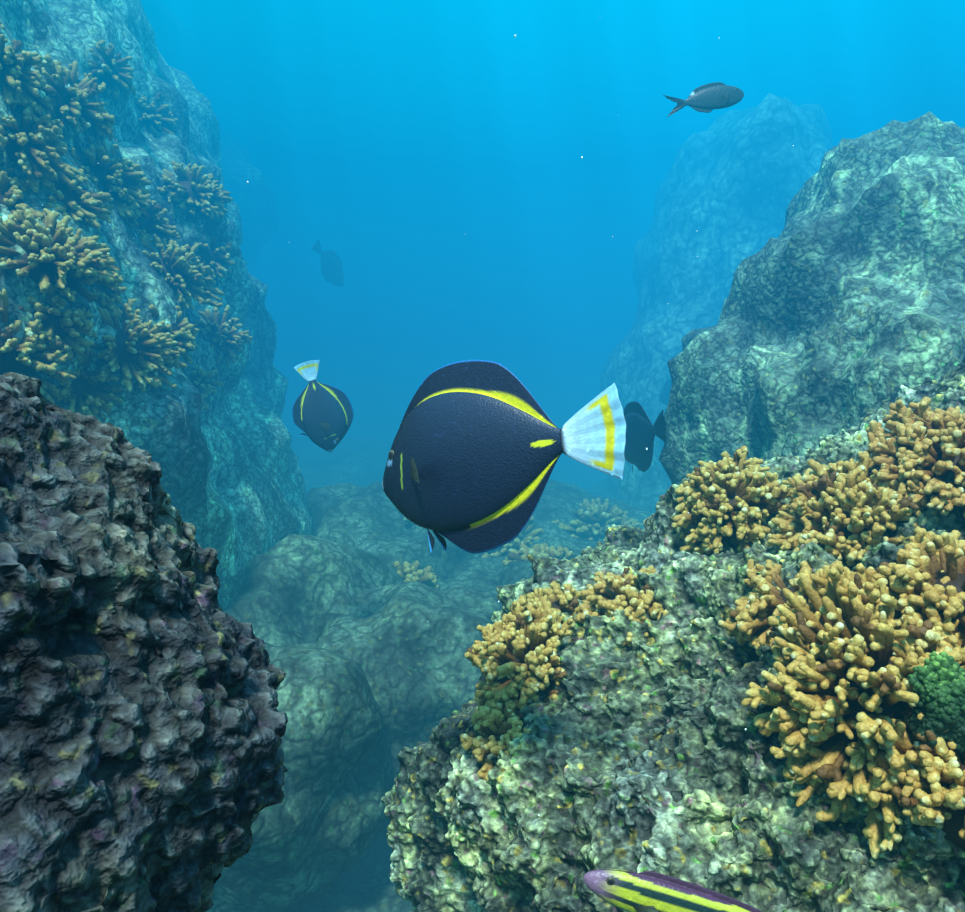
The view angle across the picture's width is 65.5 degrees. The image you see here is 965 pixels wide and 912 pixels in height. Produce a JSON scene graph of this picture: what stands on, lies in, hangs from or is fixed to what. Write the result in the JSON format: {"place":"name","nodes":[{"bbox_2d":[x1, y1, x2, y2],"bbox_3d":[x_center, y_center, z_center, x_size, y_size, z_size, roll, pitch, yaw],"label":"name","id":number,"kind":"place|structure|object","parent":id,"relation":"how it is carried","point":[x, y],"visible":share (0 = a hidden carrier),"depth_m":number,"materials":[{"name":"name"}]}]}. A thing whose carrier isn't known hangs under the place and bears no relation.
{"place":"outdoors","nodes":[
{"label":"outdoors","id":0,"kind":"place"},
{"bbox_2d":[292,360,353,451],"bbox_3d":[-0.296,-0.092,1.391,0.051,0.170,0.102,0,0,-85],"label":"surgeonfish","id":1,"kind":"object","parent":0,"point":[322,414],"visible":1,"depth_m":1.39,"materials":[{"name":"black"}]},
{"bbox_2d":[312,240,343,286],"bbox_3d":[-0.608,-0.761,2.987,0.024,0.140,0.217,0,-35,29],"label":"fish","id":2,"kind":"object","parent":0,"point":[331,268],"visible":1,"depth_m":2.98},
{"bbox_2d":[303,453,606,911],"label":"sea floor","id":3,"kind":"structure","parent":0,"point":[366,884],"depth_m":1.50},
{"bbox_2d":[0,372,287,911],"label":"rock","id":4,"kind":"object","parent":3,"relation":"on","point":[143,723],"visible":1,"depth_m":0.25,"materials":[{"name":"grey stone"}]},
{"bbox_2d":[0,0,311,610],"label":"rock wall","id":5,"kind":"structure","parent":3,"relation":"on","point":[232,482],"depth_m":1.68,"materials":[{"name":"stone"}]},
{"bbox_2d":[0,167,52,222],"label":"coral","id":6,"kind":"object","parent":5,"relation":"attached to","point":[11,194],"depth_m":1.20},
{"bbox_2d":[0,21,54,122],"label":"coral","id":7,"kind":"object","parent":5,"relation":"attached to","point":[16,73],"depth_m":1.22},
{"bbox_2d":[0,289,75,403],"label":"coral","id":8,"kind":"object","parent":5,"relation":"attached to","point":[26,356],"depth_m":1.12},
{"bbox_2d":[0,98,81,195],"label":"coral","id":9,"kind":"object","parent":5,"relation":"attached to","point":[34,149],"depth_m":1.23},
{"bbox_2d":[25,284,96,356],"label":"coral","id":10,"kind":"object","parent":5,"relation":"attached to","point":[53,318],"depth_m":1.17},
{"bbox_2d":[0,204,123,301],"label":"coral","id":11,"kind":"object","parent":5,"relation":"attached to","point":[61,256],"depth_m":1.15},
{"bbox_2d":[33,54,114,140],"bbox_3d":[-0.757,-0.650,1.371,0.108,0.166,0.171,0,0,27],"label":"coral","id":12,"kind":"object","parent":5,"relation":"attached to","point":[74,108],"depth_m":1.36},
{"bbox_2d":[41,169,113,229],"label":"coral","id":13,"kind":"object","parent":5,"relation":"attached to","point":[76,202],"depth_m":1.29},
{"bbox_2d":[49,346,122,419],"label":"coral","id":14,"kind":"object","parent":5,"relation":"attached to","point":[84,392],"depth_m":1.25},
{"bbox_2d":[90,243,126,317],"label":"coral","id":15,"kind":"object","parent":5,"relation":"attached to","point":[106,297],"depth_m":1.30},
{"bbox_2d":[70,135,151,226],"bbox_3d":[-0.743,-0.546,1.468,0.145,0.201,0.218,0,0,14],"label":"coral","id":16,"kind":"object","parent":5,"relation":"attached to","point":[122,183],"depth_m":1.45},
{"bbox_2d":[88,40,135,98],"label":"coral","id":17,"kind":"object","parent":5,"relation":"attached to","point":[116,71],"depth_m":1.61},
{"bbox_2d":[89,298,187,391],"bbox_3d":[-0.643,-0.199,1.341,0.191,0.181,0.191,0,0,-2],"label":"coral","id":18,"kind":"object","parent":5,"relation":"attached to","point":[144,353],"depth_m":1.32},
{"bbox_2d":[137,92,177,135],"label":"coral","id":19,"kind":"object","parent":5,"relation":"attached to","point":[155,118],"depth_m":1.84},
{"bbox_2d":[136,194,180,241],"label":"coral","id":20,"kind":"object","parent":5,"relation":"attached to","point":[155,222],"depth_m":1.57},
{"bbox_2d":[142,304,198,364],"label":"coral","id":21,"kind":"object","parent":5,"relation":"attached to","point":[184,331],"depth_m":1.47},
{"bbox_2d":[139,230,224,309],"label":"coral","id":22,"kind":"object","parent":5,"relation":"attached to","point":[182,270],"depth_m":1.54},
{"bbox_2d":[157,161,233,218],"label":"coral","id":23,"kind":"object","parent":5,"relation":"attached to","point":[189,187],"depth_m":1.69},
{"bbox_2d":[191,365,223,409],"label":"coral","id":24,"kind":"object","parent":5,"relation":"attached to","point":[203,388],"depth_m":1.68},
{"bbox_2d":[194,237,234,280],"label":"coral","id":25,"kind":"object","parent":5,"relation":"attached to","point":[215,259],"depth_m":1.74},
{"bbox_2d":[194,305,252,365],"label":"coral","id":26,"kind":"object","parent":5,"relation":"attached to","point":[226,338],"depth_m":1.74},
{"bbox_2d":[140,0,278,274],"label":"rock wall","id":27,"kind":"structure","parent":3,"relation":"on","point":[178,48],"depth_m":3.54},
{"bbox_2d":[206,623,392,911],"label":"boulder","id":28,"kind":"object","parent":3,"relation":"on","point":[321,828],"visible":0.5,"depth_m":1.30,"materials":[{"name":"stone"}]},
{"bbox_2d":[314,581,501,785],"bbox_3d":[-0.146,0.518,1.703,0.590,0.469,0.541,0,0,-2],"label":"boulder","id":29,"kind":"object","parent":28,"relation":"on","point":[406,645],"visible":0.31,"depth_m":1.50,"materials":[{"name":"stone"}]},
{"bbox_2d":[223,534,403,643],"bbox_3d":[-0.442,0.502,1.887,0.817,0.639,0.734,0,0,-2],"label":"boulder","id":30,"kind":"object","parent":3,"relation":"on","point":[294,586],"visible":0.21,"depth_m":1.69,"materials":[{"name":"stone"}]},
{"bbox_2d":[248,150,427,437],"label":"rock wall","id":31,"kind":"structure","parent":3,"relation":"on","point":[357,335],"depth_m":6.15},
{"bbox_2d":[290,436,392,492],"bbox_3d":[-0.912,0.445,4.186,1.469,1.167,1.516,0,0,-2],"label":"boulder","id":32,"kind":"object","parent":3,"relation":"on","point":[361,462],"visible":0.1,"depth_m":3.76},
{"bbox_2d":[306,481,490,584],"bbox_3d":[-0.317,0.449,2.382,0.910,0.740,0.842,0,0,-26],"label":"boulder","id":33,"kind":"object","parent":3,"relation":"on","point":[369,518],"visible":0.19,"depth_m":2.16,"materials":[{"name":"stone"}]},
{"bbox_2d":[398,510,413,524],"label":"coral","id":34,"kind":"object","parent":33,"relation":"on","point":[405,519],"depth_m":2.23},
{"bbox_2d":[377,419,567,482],"bbox_3d":[-0.330,0.448,5.496,1.996,1.599,1.852,0,0,-2],"label":"boulder","id":35,"kind":"object","parent":3,"relation":"on","point":[558,473],"depth_m":5.50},
{"bbox_2d":[436,549,576,601],"bbox_3d":[0.142,0.560,2.007,0.726,0.614,0.694,0,0,-2],"label":"boulder","id":36,"kind":"object","parent":3,"relation":"on","point":[490,575],"visible":0.12,"depth_m":1.95,"materials":[{"name":"stone"}]},
{"bbox_2d":[389,560,438,588],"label":"coral","id":37,"kind":"object","parent":36,"relation":"on","point":[407,572],"visible":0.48,"depth_m":1.96},
{"bbox_2d":[502,543,580,565],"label":"coral","id":38,"kind":"object","parent":36,"relation":"on","point":[544,550],"visible":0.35,"depth_m":1.98},
{"bbox_2d":[517,479,653,555],"bbox_3d":[0.299,0.518,2.603,1.088,0.887,0.962,0,0,-2],"label":"boulder","id":39,"kind":"object","parent":3,"relation":"on","point":[558,500],"visible":0.08,"depth_m":2.44,"materials":[{"name":"stone"}]},
{"bbox_2d":[481,516,543,557],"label":"coral","id":40,"kind":"object","parent":39,"relation":"on","point":[515,543],"visible":0.27,"depth_m":2.22},
{"bbox_2d":[551,498,643,539],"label":"coral","id":41,"kind":"object","parent":39,"relation":"on","point":[596,518],"visible":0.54,"depth_m":2.35},
{"bbox_2d":[381,356,964,911],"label":"reef rock","id":42,"kind":"object","parent":3,"relation":"on","point":[643,754],"visible":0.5,"depth_m":0.61,"materials":[{"name":"stone"}]},
{"bbox_2d":[460,698,530,780],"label":"reef coral","id":43,"kind":"object","parent":42,"relation":"on","point":[495,728],"visible":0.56,"depth_m":0.66},
{"bbox_2d":[464,595,575,720],"bbox_3d":[0.033,0.205,0.717,0.096,0.137,0.127,0,0,-31],"label":"reef coral","id":44,"kind":"object","parent":42,"relation":"on","point":[513,654],"visible":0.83,"depth_m":0.69},
{"bbox_2d":[524,581,583,624],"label":"reef coral","id":45,"kind":"object","parent":42,"relation":"on","point":[561,602],"visible":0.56,"depth_m":0.77},
{"bbox_2d":[574,565,668,646],"bbox_3d":[0.145,0.147,0.743,0.110,0.078,0.122,0,0,-2],"label":"reef coral","id":46,"kind":"object","parent":42,"relation":"on","point":[620,592],"visible":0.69,"depth_m":0.72},
{"bbox_2d":[671,446,796,554],"bbox_3d":[0.247,0.051,0.760,0.134,0.123,0.089,0,0,36],"label":"reef coral","id":47,"kind":"object","parent":42,"relation":"on","point":[740,493],"visible":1,"depth_m":0.74},
{"bbox_2d":[718,559,848,657],"bbox_3d":[0.256,0.127,0.612,0.108,0.094,0.088,0,0,43],"label":"reef coral","id":48,"kind":"object","parent":42,"relation":"on","point":[765,597],"visible":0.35,"depth_m":0.61},
{"bbox_2d":[766,451,918,568],"bbox_3d":[0.324,0.083,0.700,0.140,0.174,0.195,0,0,25],"label":"reef coral","id":49,"kind":"object","parent":42,"relation":"on","point":[837,511],"visible":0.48,"depth_m":0.65},
{"bbox_2d":[741,560,964,869],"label":"reef coral","id":50,"kind":"object","parent":42,"relation":"on","point":[840,692],"visible":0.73,"depth_m":0.51},
{"bbox_2d":[866,396,964,527],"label":"reef coral","id":51,"kind":"object","parent":42,"relation":"on","point":[922,456],"visible":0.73,"depth_m":0.63},
{"bbox_2d":[866,527,964,663],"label":"reef coral","id":52,"kind":"object","parent":42,"relation":"on","point":[915,574],"visible":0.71,"depth_m":0.52},
{"bbox_2d":[872,712,964,851],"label":"reef coral","id":53,"kind":"object","parent":42,"relation":"on","point":[934,795],"visible":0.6,"depth_m":0.45},
{"bbox_2d":[908,651,964,753],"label":"coral","id":54,"kind":"object","parent":42,"relation":"on","point":[936,682],"visible":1,"depth_m":0.46},
{"bbox_2d":[600,93,832,513],"bbox_3d":[1.163,0.434,3.259,1.446,3.849,1.546,0,0,-2],"label":"pinnacle rock","id":55,"kind":"object","parent":3,"relation":"on","point":[731,186],"visible":0.27,"depth_m":2.91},
{"bbox_2d":[659,111,964,484],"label":"mound rock","id":56,"kind":"object","parent":3,"relation":"on","point":[822,328],"visible":0.38,"depth_m":1.24,"materials":[{"name":"stone"}]},
{"bbox_2d":[42,35,914,815],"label":"marine snow particles","id":57,"kind":"object","parent":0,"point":[646,449],"visible":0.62,"depth_m":0.40,"materials":[{"name":"white"}]},
{"bbox_2d":[382,360,625,553],"bbox_3d":[0.004,-0.002,0.504,0.205,0.132,0.057,-9,-8,32],"label":"surgeonfish","id":58,"kind":"object","parent":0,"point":[478,448],"visible":1,"depth_m":0.50,"materials":[{"name":"black"}]},
{"bbox_2d":[161,0,964,428],"label":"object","id":59,"kind":"structure","parent":0,"point":[461,139],"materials":[{"name":"blue liquid"}]},
{"bbox_2d":[623,401,666,472],"bbox_3d":[0.297,-0.038,1.411,0.064,0.136,0.211,-8,-6,-14],"label":"fish","id":60,"kind":"object","parent":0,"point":[642,431],"visible":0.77,"depth_m":1.40},
{"bbox_2d":[659,379,671,405],"bbox_3d":[0.675,-0.223,2.620,0.018,0.107,0.166,0,-10,-31],"label":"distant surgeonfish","id":61,"kind":"object","parent":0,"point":[664,395],"visible":0.19,"depth_m":2.65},
{"bbox_2d":[583,868,761,911],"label":"wrasse","id":62,"kind":"object","parent":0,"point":[643,891],"visible":1,"depth_m":0.33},
{"bbox_2d":[664,82,743,116],"bbox_3d":[0.327,-0.527,1.108,0.129,0.043,0.036,-13,2,-9],"label":"fish","id":63,"kind":"object","parent":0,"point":[708,98],"visible":1,"depth_m":1.11}
]}

